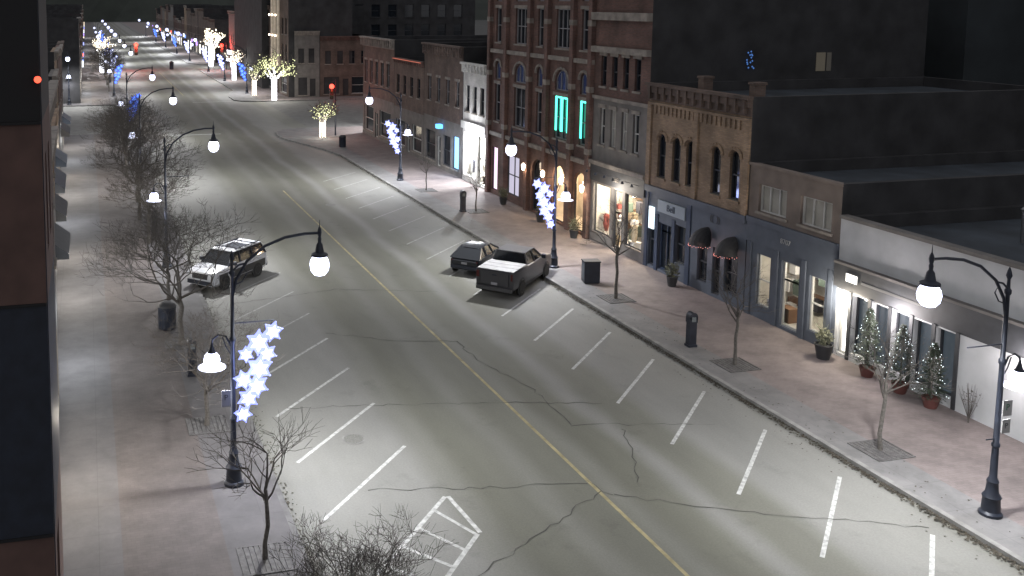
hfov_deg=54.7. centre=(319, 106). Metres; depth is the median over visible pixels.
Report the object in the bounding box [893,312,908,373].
window
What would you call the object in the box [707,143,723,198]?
window
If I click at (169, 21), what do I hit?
shop building
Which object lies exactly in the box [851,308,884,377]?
christmas tree
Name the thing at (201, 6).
shop building
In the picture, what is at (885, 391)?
bare tree
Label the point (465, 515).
hatched marking
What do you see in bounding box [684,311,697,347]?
parking meter
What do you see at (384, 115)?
window
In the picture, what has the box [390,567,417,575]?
hatched marking
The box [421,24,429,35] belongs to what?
window
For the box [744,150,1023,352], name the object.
brown shop building
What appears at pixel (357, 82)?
window
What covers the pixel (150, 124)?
bare tree
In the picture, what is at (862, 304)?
window
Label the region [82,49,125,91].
bare tree
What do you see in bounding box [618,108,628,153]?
window
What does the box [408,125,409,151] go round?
door
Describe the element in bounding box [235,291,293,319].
parking line
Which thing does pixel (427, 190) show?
tree grate
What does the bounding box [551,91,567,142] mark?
window
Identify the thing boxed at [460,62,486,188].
white brick building
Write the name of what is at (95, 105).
kerb
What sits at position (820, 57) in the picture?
side window
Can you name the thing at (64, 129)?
shop building
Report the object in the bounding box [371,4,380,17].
window
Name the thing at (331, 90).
traffic signal
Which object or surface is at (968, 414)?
dry shrub
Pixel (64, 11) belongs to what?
shop building
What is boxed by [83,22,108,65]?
pavement
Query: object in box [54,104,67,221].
shop building
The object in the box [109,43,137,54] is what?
traffic signal
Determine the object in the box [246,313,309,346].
parking line
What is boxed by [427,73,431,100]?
window
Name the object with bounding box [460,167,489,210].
bare tree
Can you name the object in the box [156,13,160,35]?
shop building
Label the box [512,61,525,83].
window
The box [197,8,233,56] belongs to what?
shop building
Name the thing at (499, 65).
window
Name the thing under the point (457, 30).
window
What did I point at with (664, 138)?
window
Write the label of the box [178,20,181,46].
shop building
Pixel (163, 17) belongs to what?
shop building
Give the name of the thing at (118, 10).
hill
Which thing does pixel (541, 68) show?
window
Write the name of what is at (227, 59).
street lamp
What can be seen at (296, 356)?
parking line
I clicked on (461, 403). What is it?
road crack
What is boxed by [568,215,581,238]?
potted plant
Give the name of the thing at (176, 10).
shop building
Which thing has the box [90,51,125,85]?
bare tree
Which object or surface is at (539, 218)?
potted plant
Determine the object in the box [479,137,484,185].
door
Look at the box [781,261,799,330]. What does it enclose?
door
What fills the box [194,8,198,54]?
shop building
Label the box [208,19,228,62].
shop building
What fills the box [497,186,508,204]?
potted plant
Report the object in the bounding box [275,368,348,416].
parking line
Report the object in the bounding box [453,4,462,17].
window
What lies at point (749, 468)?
parking line
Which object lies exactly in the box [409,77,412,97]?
window
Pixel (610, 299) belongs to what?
tree grate
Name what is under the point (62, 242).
shop building
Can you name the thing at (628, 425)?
road crack
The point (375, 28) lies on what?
window
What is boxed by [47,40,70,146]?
shop building
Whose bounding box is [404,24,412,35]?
window
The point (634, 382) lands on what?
parking line
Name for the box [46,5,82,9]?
shop building
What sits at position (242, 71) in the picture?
snowflake decoration
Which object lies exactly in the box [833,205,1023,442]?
white shop building
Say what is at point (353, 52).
window
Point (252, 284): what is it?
parking line
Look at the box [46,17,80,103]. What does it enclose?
shop building
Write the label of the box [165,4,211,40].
shop building
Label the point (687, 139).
window
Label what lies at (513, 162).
window
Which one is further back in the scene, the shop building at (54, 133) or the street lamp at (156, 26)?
the street lamp at (156, 26)
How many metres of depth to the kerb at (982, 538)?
33.84 m
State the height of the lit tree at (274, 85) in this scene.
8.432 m
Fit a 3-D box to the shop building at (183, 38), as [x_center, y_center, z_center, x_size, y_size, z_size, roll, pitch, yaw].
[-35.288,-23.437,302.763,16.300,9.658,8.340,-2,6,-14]
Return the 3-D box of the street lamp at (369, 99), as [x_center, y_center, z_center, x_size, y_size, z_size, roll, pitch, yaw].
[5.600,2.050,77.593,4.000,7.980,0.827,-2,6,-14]
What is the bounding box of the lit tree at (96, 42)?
[88,30,118,72]
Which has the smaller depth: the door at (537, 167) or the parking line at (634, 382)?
the parking line at (634, 382)
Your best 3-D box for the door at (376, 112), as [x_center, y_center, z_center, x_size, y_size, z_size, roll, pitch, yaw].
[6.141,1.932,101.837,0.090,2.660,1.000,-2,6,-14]
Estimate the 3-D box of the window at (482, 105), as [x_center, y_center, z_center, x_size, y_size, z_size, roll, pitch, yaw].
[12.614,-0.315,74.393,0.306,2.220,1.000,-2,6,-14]
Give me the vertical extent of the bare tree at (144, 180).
6.047 m
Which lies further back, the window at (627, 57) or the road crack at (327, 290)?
the window at (627, 57)
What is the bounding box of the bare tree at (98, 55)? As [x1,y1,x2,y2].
[88,44,120,74]
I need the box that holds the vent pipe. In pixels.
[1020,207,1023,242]
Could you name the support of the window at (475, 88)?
in the white brick building at (473, 125)
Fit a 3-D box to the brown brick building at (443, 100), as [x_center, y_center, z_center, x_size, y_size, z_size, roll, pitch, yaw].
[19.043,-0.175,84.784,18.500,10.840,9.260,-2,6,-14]
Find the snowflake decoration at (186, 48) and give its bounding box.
[184,41,188,52]
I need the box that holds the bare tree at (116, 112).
[81,94,175,171]
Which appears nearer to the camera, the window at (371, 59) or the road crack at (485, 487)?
the road crack at (485, 487)
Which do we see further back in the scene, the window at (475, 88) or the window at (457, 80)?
the window at (457, 80)
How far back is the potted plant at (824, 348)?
38.97 m
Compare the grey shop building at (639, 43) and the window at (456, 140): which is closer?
the grey shop building at (639, 43)
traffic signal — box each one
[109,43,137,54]
[220,43,226,69]
[329,80,335,135]
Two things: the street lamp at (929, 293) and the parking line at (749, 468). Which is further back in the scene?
the parking line at (749, 468)
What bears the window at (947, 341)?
in the white shop building at (881, 266)
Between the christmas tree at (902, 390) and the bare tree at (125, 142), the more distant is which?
the bare tree at (125, 142)
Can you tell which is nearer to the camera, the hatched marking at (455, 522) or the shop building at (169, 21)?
the hatched marking at (455, 522)
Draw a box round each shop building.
[46,4,82,5]
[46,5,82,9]
[46,10,82,33]
[46,13,82,55]
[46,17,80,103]
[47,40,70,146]
[47,44,69,167]
[47,47,59,169]
[48,68,66,167]
[48,80,59,406]
[51,108,70,281]
[51,126,58,300]
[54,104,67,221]
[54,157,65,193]
[79,18,81,86]
[80,38,81,91]
[155,8,160,34]
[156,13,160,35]
[158,14,160,36]
[160,6,165,37]
[162,8,165,35]
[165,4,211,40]
[168,10,170,41]
[170,5,183,42]
[173,15,183,43]
[175,18,181,45]
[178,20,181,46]
[181,17,184,48]
[183,5,233,47]
[185,8,194,51]
[190,13,194,52]
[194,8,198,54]
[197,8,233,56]
[203,17,228,58]
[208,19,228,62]
[228,11,234,70]
[267,5,363,88]
[585,0,928,263]
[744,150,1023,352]
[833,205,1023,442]
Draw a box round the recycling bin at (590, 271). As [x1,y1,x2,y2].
[581,258,600,283]
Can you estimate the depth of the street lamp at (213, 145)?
52.25 m
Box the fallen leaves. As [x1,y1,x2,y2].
[162,156,1023,574]
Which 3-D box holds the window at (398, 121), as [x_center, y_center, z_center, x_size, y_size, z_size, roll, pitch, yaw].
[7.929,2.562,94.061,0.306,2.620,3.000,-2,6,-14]
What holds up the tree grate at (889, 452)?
on the pavement at (798, 382)
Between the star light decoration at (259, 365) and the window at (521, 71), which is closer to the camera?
the star light decoration at (259, 365)
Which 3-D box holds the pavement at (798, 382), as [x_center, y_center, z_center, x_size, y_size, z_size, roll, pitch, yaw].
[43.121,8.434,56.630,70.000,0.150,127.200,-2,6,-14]
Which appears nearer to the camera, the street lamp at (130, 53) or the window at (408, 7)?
the street lamp at (130, 53)
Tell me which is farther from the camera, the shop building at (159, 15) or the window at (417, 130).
the shop building at (159, 15)
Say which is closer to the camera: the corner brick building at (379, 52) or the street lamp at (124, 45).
the corner brick building at (379, 52)
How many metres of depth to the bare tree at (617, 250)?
46.59 m
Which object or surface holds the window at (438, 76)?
in the brown brick building at (443, 100)
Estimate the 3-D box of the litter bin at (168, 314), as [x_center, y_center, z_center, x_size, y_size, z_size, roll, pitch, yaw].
[-6.806,9.271,42.730,0.840,1.210,0.819,-2,6,-14]
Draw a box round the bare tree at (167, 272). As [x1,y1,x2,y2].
[103,202,225,300]
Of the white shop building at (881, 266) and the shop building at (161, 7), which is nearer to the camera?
the white shop building at (881, 266)
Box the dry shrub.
[959,383,982,422]
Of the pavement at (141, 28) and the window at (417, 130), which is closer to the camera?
the window at (417, 130)
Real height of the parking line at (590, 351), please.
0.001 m
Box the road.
[93,22,1023,575]
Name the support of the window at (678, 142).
in the tan brick building at (708, 139)
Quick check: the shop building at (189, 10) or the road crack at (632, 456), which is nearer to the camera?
the road crack at (632, 456)
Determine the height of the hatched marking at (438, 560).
0.001 m
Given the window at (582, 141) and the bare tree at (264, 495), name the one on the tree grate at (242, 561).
the bare tree at (264, 495)
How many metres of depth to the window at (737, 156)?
45.68 m
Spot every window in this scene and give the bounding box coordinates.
[54,258,56,268]
[280,76,286,94]
[351,76,362,93]
[352,51,354,63]
[363,105,373,133]
[364,57,367,82]
[369,58,372,83]
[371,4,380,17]
[371,24,379,35]
[374,59,377,85]
[378,111,390,141]
[380,60,383,86]
[386,61,389,88]
[387,4,397,17]
[388,24,396,35]
[397,118,404,147]
[404,4,413,17]
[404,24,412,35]
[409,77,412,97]
[410,124,421,155]
[421,4,430,17]
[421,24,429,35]
[424,129,434,161]
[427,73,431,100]
[435,75,440,103]
[437,4,446,17]
[437,24,445,34]
[441,135,449,168]
[444,77,449,105]
[450,136,458,172]
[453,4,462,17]
[453,24,461,34]
[454,79,459,108]
[464,85,469,112]
[465,132,476,177]
[471,87,476,114]
[478,88,483,117]
[493,58,501,78]
[493,80,500,123]
[493,146,497,189]
[494,5,502,43]
[508,156,518,197]
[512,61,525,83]
[512,84,525,130]
[513,5,527,45]
[534,64,542,86]
[534,88,542,134]
[536,5,544,47]
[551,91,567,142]
[552,67,567,91]
[554,5,569,50]
[576,96,585,147]
[577,70,586,94]
[579,6,588,52]
[594,183,608,236]
[597,103,605,147]
[598,52,607,88]
[607,106,616,150]
[609,53,618,90]
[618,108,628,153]
[620,55,630,91]
[625,194,642,250]
[630,110,640,156]
[632,56,642,93]
[649,221,654,264]
[654,130,667,181]
[668,134,682,185]
[676,225,685,264]
[682,137,692,189]
[698,247,707,281]
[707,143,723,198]
[725,147,742,203]
[725,256,737,295]
[755,185,786,222]
[757,254,769,307]
[796,196,832,236]
[809,276,824,331]
[815,52,825,70]
[826,52,831,70]
[854,297,867,355]
[873,304,887,365]
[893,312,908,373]
[914,320,931,382]
[937,329,955,395]
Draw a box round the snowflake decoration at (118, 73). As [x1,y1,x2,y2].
[114,64,123,83]
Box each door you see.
[376,112,377,136]
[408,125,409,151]
[438,136,440,165]
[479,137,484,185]
[533,160,540,211]
[574,173,581,231]
[613,190,621,247]
[659,223,670,271]
[713,247,719,294]
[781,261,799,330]
[839,295,847,353]
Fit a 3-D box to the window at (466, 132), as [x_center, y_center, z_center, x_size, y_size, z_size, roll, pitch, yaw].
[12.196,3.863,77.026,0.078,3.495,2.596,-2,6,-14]
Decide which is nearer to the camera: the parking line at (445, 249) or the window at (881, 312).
the window at (881, 312)
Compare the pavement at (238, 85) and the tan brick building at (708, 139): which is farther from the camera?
the pavement at (238, 85)
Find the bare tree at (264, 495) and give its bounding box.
[187,396,322,559]
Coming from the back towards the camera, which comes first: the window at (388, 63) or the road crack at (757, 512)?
the window at (388, 63)
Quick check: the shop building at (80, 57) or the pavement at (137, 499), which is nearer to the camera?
the pavement at (137, 499)
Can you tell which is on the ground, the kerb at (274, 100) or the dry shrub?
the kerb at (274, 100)
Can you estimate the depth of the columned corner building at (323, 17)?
146.27 m
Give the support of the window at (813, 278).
in the brown shop building at (797, 208)
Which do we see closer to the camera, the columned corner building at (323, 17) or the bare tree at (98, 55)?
the columned corner building at (323, 17)
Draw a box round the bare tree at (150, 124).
[79,105,204,201]
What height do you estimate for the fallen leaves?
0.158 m
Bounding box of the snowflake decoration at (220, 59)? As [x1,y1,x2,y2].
[217,54,223,69]
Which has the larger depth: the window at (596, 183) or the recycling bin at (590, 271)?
the window at (596, 183)
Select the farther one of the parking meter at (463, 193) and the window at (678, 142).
the parking meter at (463, 193)
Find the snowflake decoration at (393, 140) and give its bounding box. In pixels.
[384,120,400,153]
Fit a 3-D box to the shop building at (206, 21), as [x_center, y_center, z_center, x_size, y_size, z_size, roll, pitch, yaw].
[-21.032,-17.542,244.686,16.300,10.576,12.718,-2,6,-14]
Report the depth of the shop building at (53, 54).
77.13 m
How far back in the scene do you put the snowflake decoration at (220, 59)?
175.75 m
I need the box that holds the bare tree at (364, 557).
[256,503,456,575]
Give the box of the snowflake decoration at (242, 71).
[237,62,246,80]
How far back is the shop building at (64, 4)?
346.10 m
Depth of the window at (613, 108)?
56.14 m
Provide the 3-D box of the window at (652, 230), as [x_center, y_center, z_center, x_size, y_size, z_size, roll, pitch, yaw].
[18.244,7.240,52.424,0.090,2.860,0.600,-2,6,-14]
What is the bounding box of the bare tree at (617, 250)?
[571,196,650,298]
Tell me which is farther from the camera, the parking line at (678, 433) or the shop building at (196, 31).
the shop building at (196, 31)
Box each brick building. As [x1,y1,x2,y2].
[320,33,372,96]
[359,35,486,145]
[392,57,424,159]
[421,42,486,178]
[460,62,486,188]
[484,0,596,238]
[643,76,1023,309]
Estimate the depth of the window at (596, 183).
58.30 m
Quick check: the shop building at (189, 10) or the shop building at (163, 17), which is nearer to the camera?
the shop building at (189, 10)
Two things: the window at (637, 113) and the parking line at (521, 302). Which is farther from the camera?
the window at (637, 113)
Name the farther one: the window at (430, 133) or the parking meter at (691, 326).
the window at (430, 133)
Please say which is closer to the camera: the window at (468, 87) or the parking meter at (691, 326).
the parking meter at (691, 326)
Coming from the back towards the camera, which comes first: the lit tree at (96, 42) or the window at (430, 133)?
the lit tree at (96, 42)
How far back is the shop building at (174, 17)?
326.62 m
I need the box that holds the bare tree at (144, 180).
[99,148,200,241]
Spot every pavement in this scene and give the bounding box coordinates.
[56,134,306,575]
[63,71,132,105]
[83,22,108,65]
[120,22,225,63]
[201,69,362,100]
[278,126,1023,557]
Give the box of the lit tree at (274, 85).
[256,45,303,99]
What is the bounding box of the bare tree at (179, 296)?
[76,188,268,342]
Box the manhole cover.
[342,433,365,443]
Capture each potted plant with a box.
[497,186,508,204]
[535,199,544,222]
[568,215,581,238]
[664,256,679,286]
[814,319,834,359]
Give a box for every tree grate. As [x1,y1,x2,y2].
[185,415,229,435]
[236,541,297,575]
[416,188,437,191]
[466,209,489,213]
[596,293,636,303]
[709,357,760,372]
[847,438,915,461]
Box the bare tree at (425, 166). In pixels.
[417,152,439,189]
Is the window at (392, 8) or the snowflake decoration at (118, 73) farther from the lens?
the window at (392, 8)
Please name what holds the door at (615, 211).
in the grey shop building at (639, 43)
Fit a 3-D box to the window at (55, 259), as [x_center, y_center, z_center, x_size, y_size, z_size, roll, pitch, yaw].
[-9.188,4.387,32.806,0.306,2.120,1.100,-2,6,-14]
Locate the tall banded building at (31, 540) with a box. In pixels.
[0,0,63,575]
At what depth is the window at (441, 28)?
167.51 m
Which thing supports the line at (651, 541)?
on the road
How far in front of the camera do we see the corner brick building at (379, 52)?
100.37 m
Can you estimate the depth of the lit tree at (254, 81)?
148.60 m
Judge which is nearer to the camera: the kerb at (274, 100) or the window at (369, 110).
the window at (369, 110)
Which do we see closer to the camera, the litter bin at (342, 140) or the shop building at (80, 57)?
the litter bin at (342, 140)
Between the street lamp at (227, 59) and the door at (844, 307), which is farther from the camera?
the street lamp at (227, 59)
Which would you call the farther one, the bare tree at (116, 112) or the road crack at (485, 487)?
the bare tree at (116, 112)
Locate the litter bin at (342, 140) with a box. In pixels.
[339,135,345,146]
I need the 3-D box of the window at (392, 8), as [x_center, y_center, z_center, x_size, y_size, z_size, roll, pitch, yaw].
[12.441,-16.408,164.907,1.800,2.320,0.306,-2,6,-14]
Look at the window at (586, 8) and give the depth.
59.00 m
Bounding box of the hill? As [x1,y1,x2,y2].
[46,0,487,21]
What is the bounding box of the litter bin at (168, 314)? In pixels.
[157,301,175,330]
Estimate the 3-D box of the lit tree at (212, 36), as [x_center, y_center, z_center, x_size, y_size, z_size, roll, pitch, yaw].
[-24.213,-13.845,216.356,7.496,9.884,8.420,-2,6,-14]
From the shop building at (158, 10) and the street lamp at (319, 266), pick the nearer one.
the street lamp at (319, 266)
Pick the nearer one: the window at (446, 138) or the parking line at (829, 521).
the parking line at (829, 521)
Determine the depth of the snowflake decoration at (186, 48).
234.66 m
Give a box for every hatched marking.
[377,496,446,575]
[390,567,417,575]
[402,546,455,567]
[419,527,466,551]
[434,510,478,535]
[445,534,479,575]
[447,496,481,532]
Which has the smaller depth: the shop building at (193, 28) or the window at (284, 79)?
the window at (284, 79)
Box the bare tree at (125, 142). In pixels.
[91,104,205,219]
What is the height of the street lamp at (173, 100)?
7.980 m
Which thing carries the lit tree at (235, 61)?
on the pavement at (238, 85)
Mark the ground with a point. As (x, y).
(481, 26)
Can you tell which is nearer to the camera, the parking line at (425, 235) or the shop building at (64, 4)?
the parking line at (425, 235)
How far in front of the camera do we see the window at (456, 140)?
80.43 m
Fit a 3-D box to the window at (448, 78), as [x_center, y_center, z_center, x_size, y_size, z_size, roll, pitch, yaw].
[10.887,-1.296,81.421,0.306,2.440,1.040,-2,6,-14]
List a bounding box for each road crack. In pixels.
[234,289,425,303]
[290,401,598,408]
[368,483,587,490]
[457,341,570,424]
[479,491,600,575]
[573,423,711,425]
[614,494,928,527]
[622,429,638,481]
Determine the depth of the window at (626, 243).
54.88 m
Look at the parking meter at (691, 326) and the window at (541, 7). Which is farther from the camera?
the window at (541, 7)
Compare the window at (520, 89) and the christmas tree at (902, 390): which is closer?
the christmas tree at (902, 390)
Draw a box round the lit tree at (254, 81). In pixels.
[244,58,267,95]
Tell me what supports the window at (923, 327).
in the white shop building at (881, 266)
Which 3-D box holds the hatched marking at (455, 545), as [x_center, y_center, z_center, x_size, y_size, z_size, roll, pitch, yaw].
[3.352,11.810,26.212,1.604,0.001,0.110,6,9,44]
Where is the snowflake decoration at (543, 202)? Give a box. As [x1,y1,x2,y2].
[532,179,554,228]
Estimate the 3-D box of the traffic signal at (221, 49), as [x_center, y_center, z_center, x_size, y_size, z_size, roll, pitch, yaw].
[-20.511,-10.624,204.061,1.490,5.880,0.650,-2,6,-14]
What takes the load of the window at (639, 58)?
in the grey shop building at (639, 43)
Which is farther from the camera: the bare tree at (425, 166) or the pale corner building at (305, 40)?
the pale corner building at (305, 40)
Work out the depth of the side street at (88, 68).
210.85 m
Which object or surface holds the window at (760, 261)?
in the brown shop building at (797, 208)
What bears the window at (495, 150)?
in the ornate brick building at (540, 71)
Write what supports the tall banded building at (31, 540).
on the pavement at (137, 499)
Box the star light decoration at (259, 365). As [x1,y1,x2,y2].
[233,321,282,422]
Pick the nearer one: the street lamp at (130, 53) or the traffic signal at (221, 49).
the street lamp at (130, 53)
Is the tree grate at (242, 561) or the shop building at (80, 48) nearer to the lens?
the tree grate at (242, 561)
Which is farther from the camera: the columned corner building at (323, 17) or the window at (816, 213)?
the columned corner building at (323, 17)
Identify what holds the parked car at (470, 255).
on the road
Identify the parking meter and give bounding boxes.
[187,337,197,376]
[459,190,466,211]
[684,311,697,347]
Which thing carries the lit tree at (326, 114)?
on the pavement at (798, 382)
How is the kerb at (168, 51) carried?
on the ground
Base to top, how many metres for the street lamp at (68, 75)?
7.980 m
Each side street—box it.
[63,99,362,134]
[82,66,99,70]
[197,64,228,69]
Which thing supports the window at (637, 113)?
in the grey shop building at (639, 43)
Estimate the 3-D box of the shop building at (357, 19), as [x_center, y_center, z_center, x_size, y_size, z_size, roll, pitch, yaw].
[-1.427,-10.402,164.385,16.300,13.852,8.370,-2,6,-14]
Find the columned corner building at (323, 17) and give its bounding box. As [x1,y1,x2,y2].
[268,0,351,96]
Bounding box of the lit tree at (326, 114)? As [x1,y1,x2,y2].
[307,98,341,137]
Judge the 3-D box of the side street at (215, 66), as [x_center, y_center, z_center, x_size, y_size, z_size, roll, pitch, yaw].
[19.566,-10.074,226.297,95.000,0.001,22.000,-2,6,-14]
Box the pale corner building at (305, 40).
[294,31,319,96]
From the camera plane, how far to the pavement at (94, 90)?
155.44 m
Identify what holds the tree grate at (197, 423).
on the pavement at (137, 499)
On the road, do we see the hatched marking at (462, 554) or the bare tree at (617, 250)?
the hatched marking at (462, 554)
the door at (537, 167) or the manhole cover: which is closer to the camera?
the manhole cover
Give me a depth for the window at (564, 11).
61.70 m
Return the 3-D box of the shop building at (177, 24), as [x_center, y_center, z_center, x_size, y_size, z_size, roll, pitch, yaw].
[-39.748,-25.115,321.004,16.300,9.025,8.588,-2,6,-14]
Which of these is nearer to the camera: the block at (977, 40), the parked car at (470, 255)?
the parked car at (470, 255)
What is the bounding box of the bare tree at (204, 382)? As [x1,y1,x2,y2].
[131,298,290,425]
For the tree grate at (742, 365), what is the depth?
38.34 m
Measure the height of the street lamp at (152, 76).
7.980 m
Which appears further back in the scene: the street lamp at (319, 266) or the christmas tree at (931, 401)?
the christmas tree at (931, 401)
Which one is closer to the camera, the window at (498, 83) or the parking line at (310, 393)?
the parking line at (310, 393)
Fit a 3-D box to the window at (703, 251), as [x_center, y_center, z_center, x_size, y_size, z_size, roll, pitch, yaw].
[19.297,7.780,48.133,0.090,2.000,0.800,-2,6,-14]
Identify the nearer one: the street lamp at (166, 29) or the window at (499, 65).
the window at (499, 65)
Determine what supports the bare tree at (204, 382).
on the tree grate at (197, 423)
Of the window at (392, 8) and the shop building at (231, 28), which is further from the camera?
the shop building at (231, 28)
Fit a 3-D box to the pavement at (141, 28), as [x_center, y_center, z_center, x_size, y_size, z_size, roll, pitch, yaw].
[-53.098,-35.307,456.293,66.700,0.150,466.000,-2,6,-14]
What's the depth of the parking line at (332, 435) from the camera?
32.60 m
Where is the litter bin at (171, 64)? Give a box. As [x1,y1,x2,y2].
[169,61,173,68]
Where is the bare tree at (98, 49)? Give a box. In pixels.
[84,43,124,79]
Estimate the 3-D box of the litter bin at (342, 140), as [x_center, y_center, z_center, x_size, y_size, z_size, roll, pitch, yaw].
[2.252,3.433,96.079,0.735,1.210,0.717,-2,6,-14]
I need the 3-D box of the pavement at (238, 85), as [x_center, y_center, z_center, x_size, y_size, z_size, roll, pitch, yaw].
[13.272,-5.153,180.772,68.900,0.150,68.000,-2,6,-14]
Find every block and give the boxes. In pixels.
[234,0,474,87]
[924,0,1023,84]
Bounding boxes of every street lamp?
[66,50,70,104]
[105,40,125,82]
[107,46,132,96]
[118,67,154,105]
[131,86,176,181]
[149,122,218,267]
[155,25,168,46]
[165,28,179,53]
[176,30,193,60]
[194,35,211,71]
[198,220,328,488]
[208,39,229,80]
[228,45,250,93]
[366,85,411,180]
[506,126,572,267]
[916,245,1023,519]
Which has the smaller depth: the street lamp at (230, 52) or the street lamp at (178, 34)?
the street lamp at (230, 52)
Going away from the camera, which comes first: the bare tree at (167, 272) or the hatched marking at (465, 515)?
the hatched marking at (465, 515)
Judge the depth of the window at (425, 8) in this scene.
166.45 m
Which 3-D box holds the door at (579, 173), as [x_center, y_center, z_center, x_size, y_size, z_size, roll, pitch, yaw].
[16.371,5.961,60.014,0.078,3.747,1.716,-2,6,-14]
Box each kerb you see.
[63,77,137,106]
[88,134,312,574]
[121,23,228,64]
[200,70,362,101]
[276,126,1023,565]
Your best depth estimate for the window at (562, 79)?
62.11 m
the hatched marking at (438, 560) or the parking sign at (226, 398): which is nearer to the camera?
the hatched marking at (438, 560)
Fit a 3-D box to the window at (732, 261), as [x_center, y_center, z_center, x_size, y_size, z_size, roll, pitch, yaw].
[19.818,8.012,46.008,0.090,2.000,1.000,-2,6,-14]
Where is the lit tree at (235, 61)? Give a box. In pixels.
[221,45,244,79]
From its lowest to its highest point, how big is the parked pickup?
1.963 m
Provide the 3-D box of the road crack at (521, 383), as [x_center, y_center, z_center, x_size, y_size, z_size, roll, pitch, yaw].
[7.434,10.583,37.426,0.582,0.001,8.741,-2,7,-20]
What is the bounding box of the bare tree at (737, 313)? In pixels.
[699,261,774,364]
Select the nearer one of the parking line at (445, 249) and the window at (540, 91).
the parking line at (445, 249)
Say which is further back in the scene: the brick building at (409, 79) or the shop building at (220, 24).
the shop building at (220, 24)
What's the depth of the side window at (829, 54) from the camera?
54.61 m
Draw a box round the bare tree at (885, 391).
[834,319,954,450]
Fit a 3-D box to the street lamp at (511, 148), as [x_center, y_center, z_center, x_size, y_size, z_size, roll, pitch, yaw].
[11.871,4.852,51.998,4.000,7.980,0.827,-2,6,-14]
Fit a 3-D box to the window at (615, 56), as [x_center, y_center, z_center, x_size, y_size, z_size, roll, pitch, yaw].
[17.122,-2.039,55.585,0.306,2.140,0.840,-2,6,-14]
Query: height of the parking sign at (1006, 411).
0.950 m
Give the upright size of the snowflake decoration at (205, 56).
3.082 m
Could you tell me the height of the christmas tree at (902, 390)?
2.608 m
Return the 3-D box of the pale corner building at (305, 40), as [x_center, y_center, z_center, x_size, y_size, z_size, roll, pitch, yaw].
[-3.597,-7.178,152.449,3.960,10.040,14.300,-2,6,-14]
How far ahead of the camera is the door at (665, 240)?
51.51 m
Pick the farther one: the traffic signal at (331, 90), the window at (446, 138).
the traffic signal at (331, 90)
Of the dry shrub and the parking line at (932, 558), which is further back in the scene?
the dry shrub
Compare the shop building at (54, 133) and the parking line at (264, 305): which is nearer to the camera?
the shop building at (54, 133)
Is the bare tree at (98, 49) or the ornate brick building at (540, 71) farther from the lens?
the bare tree at (98, 49)
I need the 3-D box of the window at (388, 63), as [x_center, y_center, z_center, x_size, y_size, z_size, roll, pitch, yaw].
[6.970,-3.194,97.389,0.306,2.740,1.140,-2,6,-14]
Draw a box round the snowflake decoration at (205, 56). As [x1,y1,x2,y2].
[201,48,207,61]
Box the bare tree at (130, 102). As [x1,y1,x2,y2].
[83,89,164,160]
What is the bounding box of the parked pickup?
[476,243,551,295]
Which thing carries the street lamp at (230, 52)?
on the pavement at (238, 85)
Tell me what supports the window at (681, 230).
in the tan brick building at (708, 139)
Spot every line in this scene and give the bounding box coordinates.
[222,273,278,298]
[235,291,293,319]
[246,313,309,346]
[261,338,327,377]
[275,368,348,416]
[283,191,689,575]
[297,403,374,462]
[322,445,405,520]
[407,227,443,243]
[427,240,464,258]
[501,288,540,315]
[534,309,572,340]
[571,332,610,368]
[616,359,654,402]
[670,391,705,443]
[736,429,766,494]
[820,476,841,557]
[929,534,934,575]
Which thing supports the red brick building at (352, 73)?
on the pavement at (238, 85)
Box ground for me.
[83,20,487,34]
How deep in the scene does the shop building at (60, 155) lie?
69.71 m
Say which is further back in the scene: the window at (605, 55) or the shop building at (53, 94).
the window at (605, 55)
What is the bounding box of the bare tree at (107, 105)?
[88,92,152,135]
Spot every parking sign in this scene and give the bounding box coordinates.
[221,390,230,406]
[1001,400,1012,433]
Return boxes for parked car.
[187,238,266,290]
[450,240,498,271]
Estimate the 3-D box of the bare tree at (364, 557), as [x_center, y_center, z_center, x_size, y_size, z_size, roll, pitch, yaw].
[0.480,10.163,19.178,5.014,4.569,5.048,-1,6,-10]
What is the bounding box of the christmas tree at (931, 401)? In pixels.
[909,342,948,409]
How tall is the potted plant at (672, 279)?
1.573 m
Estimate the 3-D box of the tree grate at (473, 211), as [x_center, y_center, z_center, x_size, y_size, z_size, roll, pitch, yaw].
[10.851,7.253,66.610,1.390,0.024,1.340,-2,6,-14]
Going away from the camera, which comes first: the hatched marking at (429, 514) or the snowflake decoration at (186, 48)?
the hatched marking at (429, 514)
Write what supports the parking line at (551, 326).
on the road
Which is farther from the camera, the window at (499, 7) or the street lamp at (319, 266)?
the window at (499, 7)
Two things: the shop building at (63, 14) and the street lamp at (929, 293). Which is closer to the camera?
the street lamp at (929, 293)
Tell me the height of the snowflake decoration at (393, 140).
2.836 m
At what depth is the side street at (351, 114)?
126.06 m
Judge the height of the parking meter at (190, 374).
1.485 m
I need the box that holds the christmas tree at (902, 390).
[880,324,919,394]
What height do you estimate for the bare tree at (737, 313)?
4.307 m
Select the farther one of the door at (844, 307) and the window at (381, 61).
the window at (381, 61)
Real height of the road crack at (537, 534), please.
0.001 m
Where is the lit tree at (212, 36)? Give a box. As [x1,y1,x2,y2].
[197,25,228,66]
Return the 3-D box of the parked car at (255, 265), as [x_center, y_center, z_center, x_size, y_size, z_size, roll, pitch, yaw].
[-4.856,8.268,50.566,2.342,1.861,4.838,4,7,31]
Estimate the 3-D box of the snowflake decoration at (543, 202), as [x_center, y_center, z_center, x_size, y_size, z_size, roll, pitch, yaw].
[12.132,5.267,52.056,1.423,2.836,0.179,-2,6,-14]

